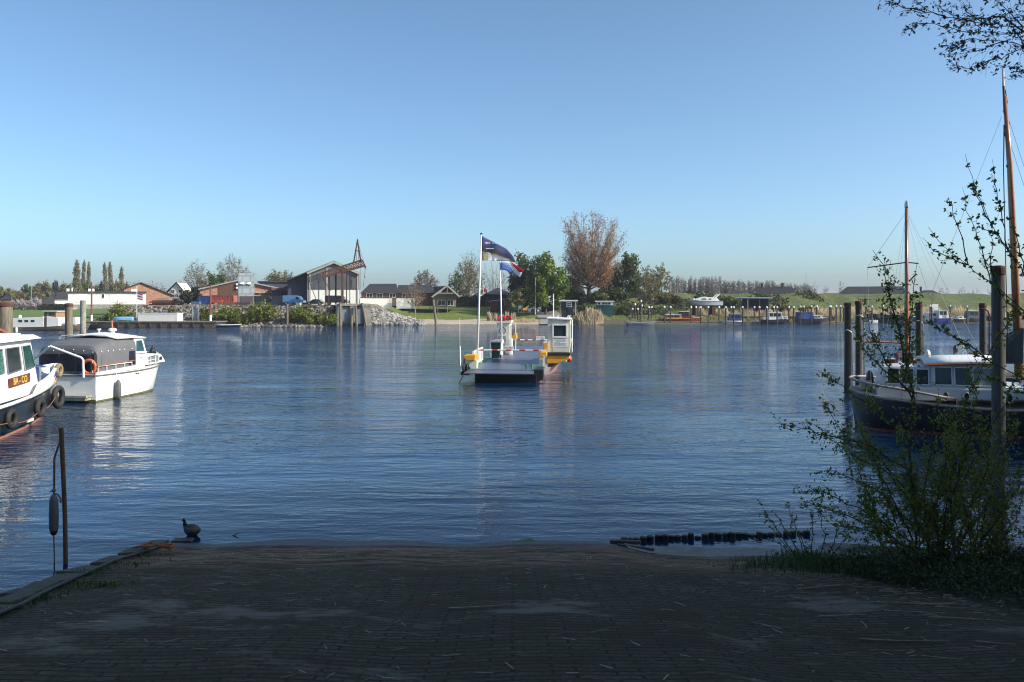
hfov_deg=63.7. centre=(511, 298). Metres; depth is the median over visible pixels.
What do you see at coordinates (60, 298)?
thatched cottage
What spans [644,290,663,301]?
scrub bush
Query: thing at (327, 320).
shrub
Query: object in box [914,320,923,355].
mooring pipe
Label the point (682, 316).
wooden boat
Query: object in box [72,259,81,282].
columnar poplar
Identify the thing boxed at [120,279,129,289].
oak tree
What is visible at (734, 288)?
bare poplar
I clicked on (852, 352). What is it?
mooring pipe
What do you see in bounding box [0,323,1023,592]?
water
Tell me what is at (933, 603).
twig
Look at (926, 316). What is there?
cabin boat
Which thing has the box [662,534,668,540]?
palisade post
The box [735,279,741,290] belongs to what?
bare poplar
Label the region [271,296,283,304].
container
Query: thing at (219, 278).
holly tree
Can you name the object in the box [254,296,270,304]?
container
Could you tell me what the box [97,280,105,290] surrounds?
pine tree
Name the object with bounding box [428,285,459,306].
gabled house
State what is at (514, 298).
bush
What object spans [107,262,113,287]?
columnar poplar
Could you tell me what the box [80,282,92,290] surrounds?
linden tree
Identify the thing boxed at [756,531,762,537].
palisade post
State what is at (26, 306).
blossom bush
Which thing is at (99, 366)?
cabin cruiser
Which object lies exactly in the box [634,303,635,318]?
mooring post
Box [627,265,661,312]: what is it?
willow tree
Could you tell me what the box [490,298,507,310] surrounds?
red shed
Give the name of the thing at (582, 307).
scrub bush
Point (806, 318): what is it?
covered motorboat
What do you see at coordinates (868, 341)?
spar
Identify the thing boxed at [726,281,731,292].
bare poplar
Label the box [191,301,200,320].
boat lift
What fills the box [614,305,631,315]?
scrub bush
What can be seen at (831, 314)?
mooring post
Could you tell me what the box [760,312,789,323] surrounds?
cabin cruiser
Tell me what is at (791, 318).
jetty
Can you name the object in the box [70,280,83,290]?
willow tree
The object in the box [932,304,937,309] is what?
notice panel
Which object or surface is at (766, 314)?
mooring post
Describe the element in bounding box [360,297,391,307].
garden wall
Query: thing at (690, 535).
palisade post
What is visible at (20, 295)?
oak tree
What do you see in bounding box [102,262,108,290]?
columnar poplar
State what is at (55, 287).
pine tree
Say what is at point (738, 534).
palisade post
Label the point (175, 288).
white house
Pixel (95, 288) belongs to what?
oak tree
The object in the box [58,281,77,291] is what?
oak tree
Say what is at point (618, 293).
scrub bush
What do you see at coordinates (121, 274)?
columnar poplar
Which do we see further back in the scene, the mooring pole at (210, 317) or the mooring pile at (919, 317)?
the mooring pole at (210, 317)
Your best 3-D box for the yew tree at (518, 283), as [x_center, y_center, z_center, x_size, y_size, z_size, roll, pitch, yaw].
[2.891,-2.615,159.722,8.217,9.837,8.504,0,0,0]
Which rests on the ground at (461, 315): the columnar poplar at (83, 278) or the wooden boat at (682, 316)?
the columnar poplar at (83, 278)
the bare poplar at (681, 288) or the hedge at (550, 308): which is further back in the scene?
the bare poplar at (681, 288)
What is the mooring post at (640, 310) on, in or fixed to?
in the water
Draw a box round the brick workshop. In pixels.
[198,280,277,304]
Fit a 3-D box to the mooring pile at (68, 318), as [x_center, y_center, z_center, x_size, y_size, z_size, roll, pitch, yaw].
[-23.639,2.977,44.000,0.429,5.447,0.423,0,0,0]
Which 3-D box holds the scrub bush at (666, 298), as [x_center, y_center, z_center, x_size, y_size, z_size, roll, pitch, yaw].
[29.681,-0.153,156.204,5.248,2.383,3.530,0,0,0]
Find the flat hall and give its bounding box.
[257,281,287,304]
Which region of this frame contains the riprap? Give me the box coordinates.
[371,305,425,324]
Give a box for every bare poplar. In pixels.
[672,279,676,292]
[677,276,680,292]
[679,278,683,292]
[701,276,705,291]
[705,277,709,291]
[710,276,713,293]
[714,278,716,293]
[716,280,720,293]
[718,277,722,293]
[723,281,727,293]
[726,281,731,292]
[732,281,736,290]
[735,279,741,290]
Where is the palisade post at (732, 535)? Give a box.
[729,532,735,538]
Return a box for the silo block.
[238,273,253,303]
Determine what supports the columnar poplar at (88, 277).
on the ground at (461, 315)
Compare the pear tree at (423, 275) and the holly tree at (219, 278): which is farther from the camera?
the pear tree at (423, 275)
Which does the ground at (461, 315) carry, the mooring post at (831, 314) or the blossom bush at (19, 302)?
the blossom bush at (19, 302)
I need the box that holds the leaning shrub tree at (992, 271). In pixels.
[910,154,1023,394]
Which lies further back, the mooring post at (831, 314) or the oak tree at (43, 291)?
the oak tree at (43, 291)
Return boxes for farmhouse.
[0,293,13,301]
[726,291,750,293]
[749,283,797,294]
[839,283,910,293]
[918,287,939,293]
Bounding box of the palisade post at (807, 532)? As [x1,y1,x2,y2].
[803,530,810,535]
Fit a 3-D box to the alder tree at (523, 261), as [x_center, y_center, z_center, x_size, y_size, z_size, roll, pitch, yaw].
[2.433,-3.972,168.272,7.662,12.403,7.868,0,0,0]
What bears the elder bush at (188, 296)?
on the ground at (461, 315)
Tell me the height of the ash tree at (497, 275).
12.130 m
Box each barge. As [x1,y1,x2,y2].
[88,323,110,328]
[873,314,912,322]
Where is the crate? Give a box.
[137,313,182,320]
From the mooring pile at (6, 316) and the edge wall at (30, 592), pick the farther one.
the mooring pile at (6, 316)
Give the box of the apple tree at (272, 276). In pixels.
[262,269,292,280]
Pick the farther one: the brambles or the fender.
the brambles
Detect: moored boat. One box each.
[952,316,969,322]
[964,311,978,322]
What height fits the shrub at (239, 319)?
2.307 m
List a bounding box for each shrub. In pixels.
[167,305,176,312]
[199,303,209,320]
[211,304,243,323]
[230,313,259,324]
[243,298,279,323]
[280,303,311,322]
[302,304,313,311]
[304,311,337,325]
[750,496,849,558]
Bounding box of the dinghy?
[112,317,134,320]
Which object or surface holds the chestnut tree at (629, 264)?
on the ground at (461, 315)
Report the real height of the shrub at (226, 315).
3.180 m
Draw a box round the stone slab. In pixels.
[171,537,193,542]
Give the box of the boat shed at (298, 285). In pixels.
[286,261,359,304]
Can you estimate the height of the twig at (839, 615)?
0.020 m
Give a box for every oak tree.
[11,288,27,301]
[30,279,53,304]
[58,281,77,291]
[92,283,98,290]
[107,279,123,290]
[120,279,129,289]
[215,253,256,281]
[451,260,486,301]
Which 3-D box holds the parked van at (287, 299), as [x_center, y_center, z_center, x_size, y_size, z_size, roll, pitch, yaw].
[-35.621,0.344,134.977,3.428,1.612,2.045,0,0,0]
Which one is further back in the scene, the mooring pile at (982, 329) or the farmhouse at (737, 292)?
the farmhouse at (737, 292)
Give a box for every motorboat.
[721,314,741,321]
[794,312,828,323]
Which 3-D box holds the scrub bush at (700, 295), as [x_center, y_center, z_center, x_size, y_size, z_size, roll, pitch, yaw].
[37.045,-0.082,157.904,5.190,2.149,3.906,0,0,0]
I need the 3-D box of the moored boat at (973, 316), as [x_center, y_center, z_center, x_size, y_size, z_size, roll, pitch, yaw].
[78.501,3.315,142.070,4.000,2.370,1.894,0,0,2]
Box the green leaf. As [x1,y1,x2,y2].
[513,538,534,542]
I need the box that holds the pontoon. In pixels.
[86,321,226,327]
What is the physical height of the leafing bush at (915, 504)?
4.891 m
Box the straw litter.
[0,543,1023,681]
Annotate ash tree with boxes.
[178,259,213,289]
[481,261,508,290]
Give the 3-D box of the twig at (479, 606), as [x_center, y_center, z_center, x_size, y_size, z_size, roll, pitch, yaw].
[-0.286,3.092,8.273,0.702,0.048,0.053,0,0,-1]
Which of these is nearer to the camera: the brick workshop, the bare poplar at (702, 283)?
the brick workshop
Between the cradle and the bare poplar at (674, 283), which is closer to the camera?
the cradle
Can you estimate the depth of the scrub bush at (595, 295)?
155.49 m
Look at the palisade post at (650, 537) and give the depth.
14.29 m
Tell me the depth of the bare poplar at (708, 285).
257.96 m
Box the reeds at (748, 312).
[688,304,1022,317]
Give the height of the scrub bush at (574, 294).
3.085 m
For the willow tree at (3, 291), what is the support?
on the ground at (461, 315)
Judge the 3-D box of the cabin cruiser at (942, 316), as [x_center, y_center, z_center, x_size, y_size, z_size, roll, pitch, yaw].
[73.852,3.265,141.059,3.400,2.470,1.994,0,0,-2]
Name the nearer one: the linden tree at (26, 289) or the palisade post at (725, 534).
the palisade post at (725, 534)
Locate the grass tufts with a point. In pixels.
(623, 317)
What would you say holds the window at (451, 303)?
in the gabled house at (447, 291)
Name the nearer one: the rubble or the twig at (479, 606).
the twig at (479, 606)
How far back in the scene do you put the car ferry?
45.60 m
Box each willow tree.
[0,286,16,301]
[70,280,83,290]
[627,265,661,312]
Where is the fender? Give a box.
[49,443,61,563]
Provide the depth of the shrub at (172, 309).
127.80 m
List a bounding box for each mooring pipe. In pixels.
[843,329,852,385]
[855,315,864,377]
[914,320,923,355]
[979,308,989,355]
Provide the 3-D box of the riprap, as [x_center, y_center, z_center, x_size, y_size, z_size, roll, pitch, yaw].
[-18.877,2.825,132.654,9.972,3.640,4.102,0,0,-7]
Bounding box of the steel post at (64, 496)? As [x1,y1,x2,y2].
[59,428,67,562]
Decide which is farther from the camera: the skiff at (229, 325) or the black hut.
the black hut
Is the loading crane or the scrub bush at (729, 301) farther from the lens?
the scrub bush at (729, 301)
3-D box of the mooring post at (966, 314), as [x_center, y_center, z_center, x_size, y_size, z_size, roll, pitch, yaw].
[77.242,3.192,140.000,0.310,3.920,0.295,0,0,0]
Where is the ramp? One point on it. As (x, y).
(295, 635)
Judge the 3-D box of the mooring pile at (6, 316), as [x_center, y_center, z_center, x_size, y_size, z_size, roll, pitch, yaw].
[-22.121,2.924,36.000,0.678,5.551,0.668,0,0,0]
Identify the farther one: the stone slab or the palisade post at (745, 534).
the palisade post at (745, 534)
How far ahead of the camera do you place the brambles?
157.30 m
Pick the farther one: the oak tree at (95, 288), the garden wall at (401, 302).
the oak tree at (95, 288)
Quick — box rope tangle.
[131,542,174,554]
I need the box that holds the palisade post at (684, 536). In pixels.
[681,534,687,539]
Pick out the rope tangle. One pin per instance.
(167, 546)
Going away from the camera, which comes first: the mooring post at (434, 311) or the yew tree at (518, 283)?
the mooring post at (434, 311)
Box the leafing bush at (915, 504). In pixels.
[770,251,1023,574]
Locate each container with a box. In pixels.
[199,296,214,304]
[211,295,236,302]
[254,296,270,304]
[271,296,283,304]
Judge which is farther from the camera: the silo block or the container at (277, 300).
the silo block
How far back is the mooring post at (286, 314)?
123.86 m
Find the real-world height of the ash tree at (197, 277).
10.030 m
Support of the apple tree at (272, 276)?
on the ground at (461, 315)
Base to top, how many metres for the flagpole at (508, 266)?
6.120 m
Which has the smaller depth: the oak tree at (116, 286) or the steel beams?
the steel beams
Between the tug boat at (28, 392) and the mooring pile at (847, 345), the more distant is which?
the mooring pile at (847, 345)
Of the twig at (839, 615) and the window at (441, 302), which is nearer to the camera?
the twig at (839, 615)
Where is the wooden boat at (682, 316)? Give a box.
[662,311,702,320]
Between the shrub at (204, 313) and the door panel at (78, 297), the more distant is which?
the door panel at (78, 297)
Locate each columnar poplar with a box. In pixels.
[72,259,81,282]
[81,259,85,284]
[86,261,90,284]
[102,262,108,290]
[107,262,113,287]
[118,266,123,282]
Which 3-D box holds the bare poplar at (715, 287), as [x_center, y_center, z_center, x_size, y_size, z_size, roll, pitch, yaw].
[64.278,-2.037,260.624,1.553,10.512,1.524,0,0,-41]
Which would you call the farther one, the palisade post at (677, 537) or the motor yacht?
the motor yacht
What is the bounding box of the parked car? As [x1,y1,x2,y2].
[306,299,324,304]
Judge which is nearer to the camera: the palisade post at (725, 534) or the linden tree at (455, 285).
the palisade post at (725, 534)
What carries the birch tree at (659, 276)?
on the ground at (461, 315)
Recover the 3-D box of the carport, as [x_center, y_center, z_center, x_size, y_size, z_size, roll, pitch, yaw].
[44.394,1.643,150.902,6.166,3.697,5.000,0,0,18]
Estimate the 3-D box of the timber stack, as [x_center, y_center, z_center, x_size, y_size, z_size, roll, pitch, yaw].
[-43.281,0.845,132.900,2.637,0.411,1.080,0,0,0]
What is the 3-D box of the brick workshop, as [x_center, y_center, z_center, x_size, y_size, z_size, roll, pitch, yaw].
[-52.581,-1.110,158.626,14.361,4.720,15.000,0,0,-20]
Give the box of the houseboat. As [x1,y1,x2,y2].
[13,311,90,330]
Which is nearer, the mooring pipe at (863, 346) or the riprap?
the mooring pipe at (863, 346)
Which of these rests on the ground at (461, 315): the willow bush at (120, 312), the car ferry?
the willow bush at (120, 312)
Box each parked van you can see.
[283,295,305,304]
[325,295,348,304]
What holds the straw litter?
on the ramp
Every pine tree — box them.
[52,280,58,294]
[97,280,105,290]
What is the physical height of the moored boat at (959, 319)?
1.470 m
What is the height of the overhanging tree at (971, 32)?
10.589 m
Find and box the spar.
[856,340,903,343]
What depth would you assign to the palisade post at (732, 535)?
14.43 m
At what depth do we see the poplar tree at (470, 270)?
185.88 m
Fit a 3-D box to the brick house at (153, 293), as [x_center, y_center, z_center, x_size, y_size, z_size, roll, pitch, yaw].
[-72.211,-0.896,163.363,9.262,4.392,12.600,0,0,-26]
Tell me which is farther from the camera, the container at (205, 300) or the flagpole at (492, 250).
the container at (205, 300)
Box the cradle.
[692,305,714,315]
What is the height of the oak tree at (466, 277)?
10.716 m
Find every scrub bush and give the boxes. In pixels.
[563,288,585,301]
[577,302,595,311]
[586,289,609,302]
[606,286,630,299]
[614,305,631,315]
[626,301,646,312]
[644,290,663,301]
[657,292,682,303]
[693,293,717,300]
[718,296,741,306]
[771,300,791,312]
[798,304,821,311]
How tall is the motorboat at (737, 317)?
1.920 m
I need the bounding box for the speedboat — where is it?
[862,314,877,322]
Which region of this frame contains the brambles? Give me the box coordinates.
[574,288,827,314]
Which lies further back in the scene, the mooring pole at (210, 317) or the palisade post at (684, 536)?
the mooring pole at (210, 317)
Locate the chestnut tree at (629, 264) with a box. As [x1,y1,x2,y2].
[614,251,644,291]
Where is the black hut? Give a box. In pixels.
[559,300,577,317]
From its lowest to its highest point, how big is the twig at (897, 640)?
0.059 m
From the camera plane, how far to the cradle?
146.18 m
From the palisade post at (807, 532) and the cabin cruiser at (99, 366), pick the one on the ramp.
the palisade post at (807, 532)
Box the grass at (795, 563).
[705,543,1023,598]
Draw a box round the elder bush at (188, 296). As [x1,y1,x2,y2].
[176,286,202,303]
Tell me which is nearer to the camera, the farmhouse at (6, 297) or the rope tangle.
the rope tangle
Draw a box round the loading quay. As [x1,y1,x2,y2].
[335,303,370,325]
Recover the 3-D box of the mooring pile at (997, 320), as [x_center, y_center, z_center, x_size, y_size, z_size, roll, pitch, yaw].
[10.372,2.497,17.600,0.305,6.405,0.300,0,0,0]
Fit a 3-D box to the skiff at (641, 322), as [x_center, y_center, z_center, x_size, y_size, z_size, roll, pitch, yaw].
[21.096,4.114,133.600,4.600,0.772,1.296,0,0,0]
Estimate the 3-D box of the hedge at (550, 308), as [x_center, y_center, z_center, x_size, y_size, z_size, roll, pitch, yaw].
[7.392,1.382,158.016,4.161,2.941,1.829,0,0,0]
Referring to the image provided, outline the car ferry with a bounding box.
[459,286,573,382]
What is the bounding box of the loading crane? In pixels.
[307,239,365,305]
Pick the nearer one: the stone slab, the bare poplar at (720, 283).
the stone slab
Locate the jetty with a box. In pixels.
[621,316,843,323]
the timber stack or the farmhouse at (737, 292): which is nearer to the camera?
the timber stack
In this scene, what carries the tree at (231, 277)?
on the ground at (461, 315)
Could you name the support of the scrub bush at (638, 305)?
on the ground at (461, 315)
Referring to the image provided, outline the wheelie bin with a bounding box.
[490,340,501,357]
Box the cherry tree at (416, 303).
[402,282,424,315]
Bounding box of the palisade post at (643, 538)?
[640,536,646,541]
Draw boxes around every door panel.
[75,294,85,301]
[110,294,127,301]
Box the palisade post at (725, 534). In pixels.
[722,532,728,537]
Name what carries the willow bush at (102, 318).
on the ground at (461, 315)
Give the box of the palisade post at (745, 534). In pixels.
[742,532,748,536]
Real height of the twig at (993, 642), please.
0.039 m
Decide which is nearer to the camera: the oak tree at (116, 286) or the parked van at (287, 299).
the parked van at (287, 299)
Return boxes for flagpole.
[136,293,142,320]
[476,233,515,359]
[499,261,522,339]
[535,278,535,314]
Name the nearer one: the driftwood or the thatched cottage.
the driftwood
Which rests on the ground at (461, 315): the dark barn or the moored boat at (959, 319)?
the dark barn
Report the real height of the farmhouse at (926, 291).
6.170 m
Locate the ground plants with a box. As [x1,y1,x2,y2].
[773,534,1023,607]
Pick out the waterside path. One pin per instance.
(689, 551)
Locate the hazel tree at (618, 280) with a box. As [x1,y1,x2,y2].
[596,265,627,291]
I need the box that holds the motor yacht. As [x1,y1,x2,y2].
[685,294,722,305]
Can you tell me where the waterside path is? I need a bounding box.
[624,543,881,558]
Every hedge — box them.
[37,303,64,309]
[456,295,484,306]
[540,301,558,311]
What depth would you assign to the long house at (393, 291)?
159.16 m
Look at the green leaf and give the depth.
13.75 m
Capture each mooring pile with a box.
[0,302,13,332]
[64,303,72,338]
[80,300,85,332]
[844,302,851,389]
[855,301,862,384]
[915,302,922,360]
[979,303,986,354]
[990,265,1005,496]
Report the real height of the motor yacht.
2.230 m
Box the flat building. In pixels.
[67,288,146,308]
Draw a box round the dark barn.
[484,288,511,306]
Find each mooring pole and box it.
[90,282,92,320]
[209,285,211,320]
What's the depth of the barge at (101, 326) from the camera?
112.55 m
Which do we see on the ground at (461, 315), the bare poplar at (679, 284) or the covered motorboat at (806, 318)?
the bare poplar at (679, 284)
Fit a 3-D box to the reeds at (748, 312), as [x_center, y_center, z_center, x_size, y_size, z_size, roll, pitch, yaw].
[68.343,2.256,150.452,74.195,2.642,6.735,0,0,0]
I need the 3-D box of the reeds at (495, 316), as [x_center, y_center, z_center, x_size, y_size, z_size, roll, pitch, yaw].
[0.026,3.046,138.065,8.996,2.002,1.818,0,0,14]
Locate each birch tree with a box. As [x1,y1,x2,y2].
[643,274,662,293]
[652,261,675,294]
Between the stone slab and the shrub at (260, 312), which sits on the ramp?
the stone slab
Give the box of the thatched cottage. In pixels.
[41,289,68,303]
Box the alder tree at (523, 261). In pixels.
[505,249,531,307]
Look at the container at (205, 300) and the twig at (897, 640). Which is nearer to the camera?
the twig at (897, 640)
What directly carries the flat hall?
on the ground at (461, 315)
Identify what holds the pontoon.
on the water
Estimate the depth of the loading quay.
127.50 m
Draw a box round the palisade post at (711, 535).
[708,532,714,538]
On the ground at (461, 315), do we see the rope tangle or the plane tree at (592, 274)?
the plane tree at (592, 274)
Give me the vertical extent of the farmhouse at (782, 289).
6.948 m
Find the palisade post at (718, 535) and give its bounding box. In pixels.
[715,532,721,538]
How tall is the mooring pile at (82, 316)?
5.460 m
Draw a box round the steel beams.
[149,300,182,304]
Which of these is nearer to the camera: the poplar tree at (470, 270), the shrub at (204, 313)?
the shrub at (204, 313)
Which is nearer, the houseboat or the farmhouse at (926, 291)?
the houseboat
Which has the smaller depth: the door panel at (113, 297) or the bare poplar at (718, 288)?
the door panel at (113, 297)
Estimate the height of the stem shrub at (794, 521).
1.154 m
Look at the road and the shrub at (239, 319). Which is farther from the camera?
the road
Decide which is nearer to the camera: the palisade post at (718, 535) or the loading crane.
the palisade post at (718, 535)
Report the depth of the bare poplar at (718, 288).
255.98 m
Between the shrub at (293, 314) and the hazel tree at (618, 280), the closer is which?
the shrub at (293, 314)
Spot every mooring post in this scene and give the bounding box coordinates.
[286,304,287,324]
[432,299,436,325]
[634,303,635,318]
[640,300,641,321]
[690,306,691,322]
[766,306,767,323]
[776,306,777,323]
[830,306,831,321]
[949,305,950,322]
[966,306,967,322]
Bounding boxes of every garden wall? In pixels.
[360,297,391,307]
[396,297,415,308]
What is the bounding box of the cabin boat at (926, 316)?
[923,312,935,321]
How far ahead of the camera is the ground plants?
10.71 m
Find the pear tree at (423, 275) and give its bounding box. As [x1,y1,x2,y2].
[411,269,439,286]
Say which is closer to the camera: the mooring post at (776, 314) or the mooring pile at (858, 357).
the mooring pile at (858, 357)
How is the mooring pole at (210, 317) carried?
on the pontoon
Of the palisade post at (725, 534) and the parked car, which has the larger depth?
the parked car
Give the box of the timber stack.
[234,302,252,304]
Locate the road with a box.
[526,307,559,323]
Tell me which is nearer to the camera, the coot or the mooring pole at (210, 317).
the coot
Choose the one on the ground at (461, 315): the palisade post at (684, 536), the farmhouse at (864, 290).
the farmhouse at (864, 290)
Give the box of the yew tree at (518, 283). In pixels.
[506,260,539,309]
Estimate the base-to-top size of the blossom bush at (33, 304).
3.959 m
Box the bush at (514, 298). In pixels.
[504,288,528,313]
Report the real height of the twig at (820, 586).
0.087 m
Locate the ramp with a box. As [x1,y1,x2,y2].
[0,539,1023,681]
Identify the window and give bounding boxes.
[438,300,444,305]
[447,300,453,305]
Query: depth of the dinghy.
119.08 m
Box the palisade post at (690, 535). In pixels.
[688,532,693,538]
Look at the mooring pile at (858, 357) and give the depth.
36.38 m
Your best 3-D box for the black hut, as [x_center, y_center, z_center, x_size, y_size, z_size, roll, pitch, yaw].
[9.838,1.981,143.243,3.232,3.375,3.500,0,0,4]
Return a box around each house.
[121,282,174,304]
[166,282,190,303]
[361,284,435,305]
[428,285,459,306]
[565,275,584,294]
[685,285,696,292]
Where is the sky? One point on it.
(779, 141)
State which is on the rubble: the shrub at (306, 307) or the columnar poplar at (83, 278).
the shrub at (306, 307)
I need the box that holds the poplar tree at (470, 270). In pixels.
[454,249,481,295]
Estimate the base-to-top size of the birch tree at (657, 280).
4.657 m
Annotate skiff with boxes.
[216,324,241,326]
[628,321,655,323]
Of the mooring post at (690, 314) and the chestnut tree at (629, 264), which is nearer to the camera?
the mooring post at (690, 314)
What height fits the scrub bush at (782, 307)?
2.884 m
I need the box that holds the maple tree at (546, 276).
[522,251,569,313]
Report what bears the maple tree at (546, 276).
on the ground at (461, 315)
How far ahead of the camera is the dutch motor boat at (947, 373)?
25.65 m
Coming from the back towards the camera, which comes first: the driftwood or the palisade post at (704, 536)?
the palisade post at (704, 536)
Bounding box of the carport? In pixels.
[737,297,771,312]
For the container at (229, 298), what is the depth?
134.00 m
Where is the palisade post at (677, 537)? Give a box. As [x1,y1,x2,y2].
[674,534,680,539]
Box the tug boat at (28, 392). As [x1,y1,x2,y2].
[0,329,64,438]
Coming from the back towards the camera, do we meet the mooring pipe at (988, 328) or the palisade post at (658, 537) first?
the mooring pipe at (988, 328)
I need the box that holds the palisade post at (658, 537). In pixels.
[654,534,661,540]
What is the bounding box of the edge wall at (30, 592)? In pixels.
[0,539,168,615]
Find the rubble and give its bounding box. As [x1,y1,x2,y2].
[103,304,335,326]
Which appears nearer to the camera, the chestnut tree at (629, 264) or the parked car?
the parked car
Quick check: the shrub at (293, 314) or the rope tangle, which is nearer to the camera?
the rope tangle
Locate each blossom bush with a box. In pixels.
[14,298,24,309]
[20,300,31,309]
[28,297,41,309]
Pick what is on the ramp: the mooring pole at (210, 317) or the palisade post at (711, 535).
the palisade post at (711, 535)
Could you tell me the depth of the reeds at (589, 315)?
133.91 m
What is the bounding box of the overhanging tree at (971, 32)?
[878,0,1023,81]
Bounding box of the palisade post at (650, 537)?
[647,535,653,540]
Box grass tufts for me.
[516,314,835,321]
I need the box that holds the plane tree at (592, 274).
[558,208,626,296]
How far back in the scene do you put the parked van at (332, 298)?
134.50 m
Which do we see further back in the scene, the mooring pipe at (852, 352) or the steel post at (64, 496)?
the mooring pipe at (852, 352)
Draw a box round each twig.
[449,603,517,608]
[797,584,852,589]
[819,614,865,616]
[859,638,948,640]
[913,602,952,603]
[929,616,1006,621]
[976,640,1015,644]
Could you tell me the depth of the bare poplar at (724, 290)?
261.41 m
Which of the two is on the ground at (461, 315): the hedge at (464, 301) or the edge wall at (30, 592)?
the hedge at (464, 301)
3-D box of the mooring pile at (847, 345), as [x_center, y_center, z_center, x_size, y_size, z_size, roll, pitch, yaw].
[15.462,2.943,38.000,0.339,5.514,0.334,0,0,0]
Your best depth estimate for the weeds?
9.77 m
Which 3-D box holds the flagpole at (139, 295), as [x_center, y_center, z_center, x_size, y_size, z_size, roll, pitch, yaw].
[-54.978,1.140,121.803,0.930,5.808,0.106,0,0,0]
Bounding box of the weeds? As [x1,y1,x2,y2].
[0,549,170,617]
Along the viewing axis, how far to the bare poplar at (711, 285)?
257.16 m
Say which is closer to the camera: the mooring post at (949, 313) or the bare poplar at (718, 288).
the mooring post at (949, 313)
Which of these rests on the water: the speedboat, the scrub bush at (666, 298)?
the speedboat
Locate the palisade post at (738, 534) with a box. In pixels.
[736,532,742,537]
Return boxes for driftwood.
[610,539,653,550]
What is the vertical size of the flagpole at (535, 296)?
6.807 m
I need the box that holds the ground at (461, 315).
[13,293,1023,324]
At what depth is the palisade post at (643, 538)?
14.24 m
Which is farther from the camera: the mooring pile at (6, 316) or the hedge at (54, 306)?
the hedge at (54, 306)
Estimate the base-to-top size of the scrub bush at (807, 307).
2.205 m
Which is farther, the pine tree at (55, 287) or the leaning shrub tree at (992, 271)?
the pine tree at (55, 287)
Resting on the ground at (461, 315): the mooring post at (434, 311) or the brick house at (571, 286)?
the brick house at (571, 286)
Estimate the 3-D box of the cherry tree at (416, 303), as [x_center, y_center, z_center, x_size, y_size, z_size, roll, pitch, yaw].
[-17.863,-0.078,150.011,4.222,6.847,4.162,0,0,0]
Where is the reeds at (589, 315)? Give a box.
[573,307,603,323]
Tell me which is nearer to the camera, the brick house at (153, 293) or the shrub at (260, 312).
the shrub at (260, 312)
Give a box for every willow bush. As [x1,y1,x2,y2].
[93,314,107,320]
[103,300,137,320]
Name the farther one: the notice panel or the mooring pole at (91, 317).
the notice panel
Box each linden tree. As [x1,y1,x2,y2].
[20,284,33,302]
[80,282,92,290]
[448,271,462,295]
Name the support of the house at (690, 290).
on the ground at (461, 315)
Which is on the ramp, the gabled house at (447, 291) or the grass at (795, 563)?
the grass at (795, 563)
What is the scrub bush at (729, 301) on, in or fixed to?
on the ground at (461, 315)
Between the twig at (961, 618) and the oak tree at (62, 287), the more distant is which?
the oak tree at (62, 287)
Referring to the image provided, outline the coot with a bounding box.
[181,517,200,535]
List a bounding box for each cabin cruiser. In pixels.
[34,321,164,401]
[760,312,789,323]
[933,310,952,322]
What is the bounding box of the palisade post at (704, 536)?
[701,533,708,539]
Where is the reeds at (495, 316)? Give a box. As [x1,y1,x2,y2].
[486,311,538,322]
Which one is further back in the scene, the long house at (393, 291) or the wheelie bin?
the long house at (393, 291)
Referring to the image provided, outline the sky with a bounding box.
[0,0,1023,298]
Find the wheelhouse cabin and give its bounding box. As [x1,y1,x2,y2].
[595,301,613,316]
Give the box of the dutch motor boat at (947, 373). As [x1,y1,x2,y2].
[849,200,1023,438]
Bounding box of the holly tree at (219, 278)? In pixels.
[198,271,227,286]

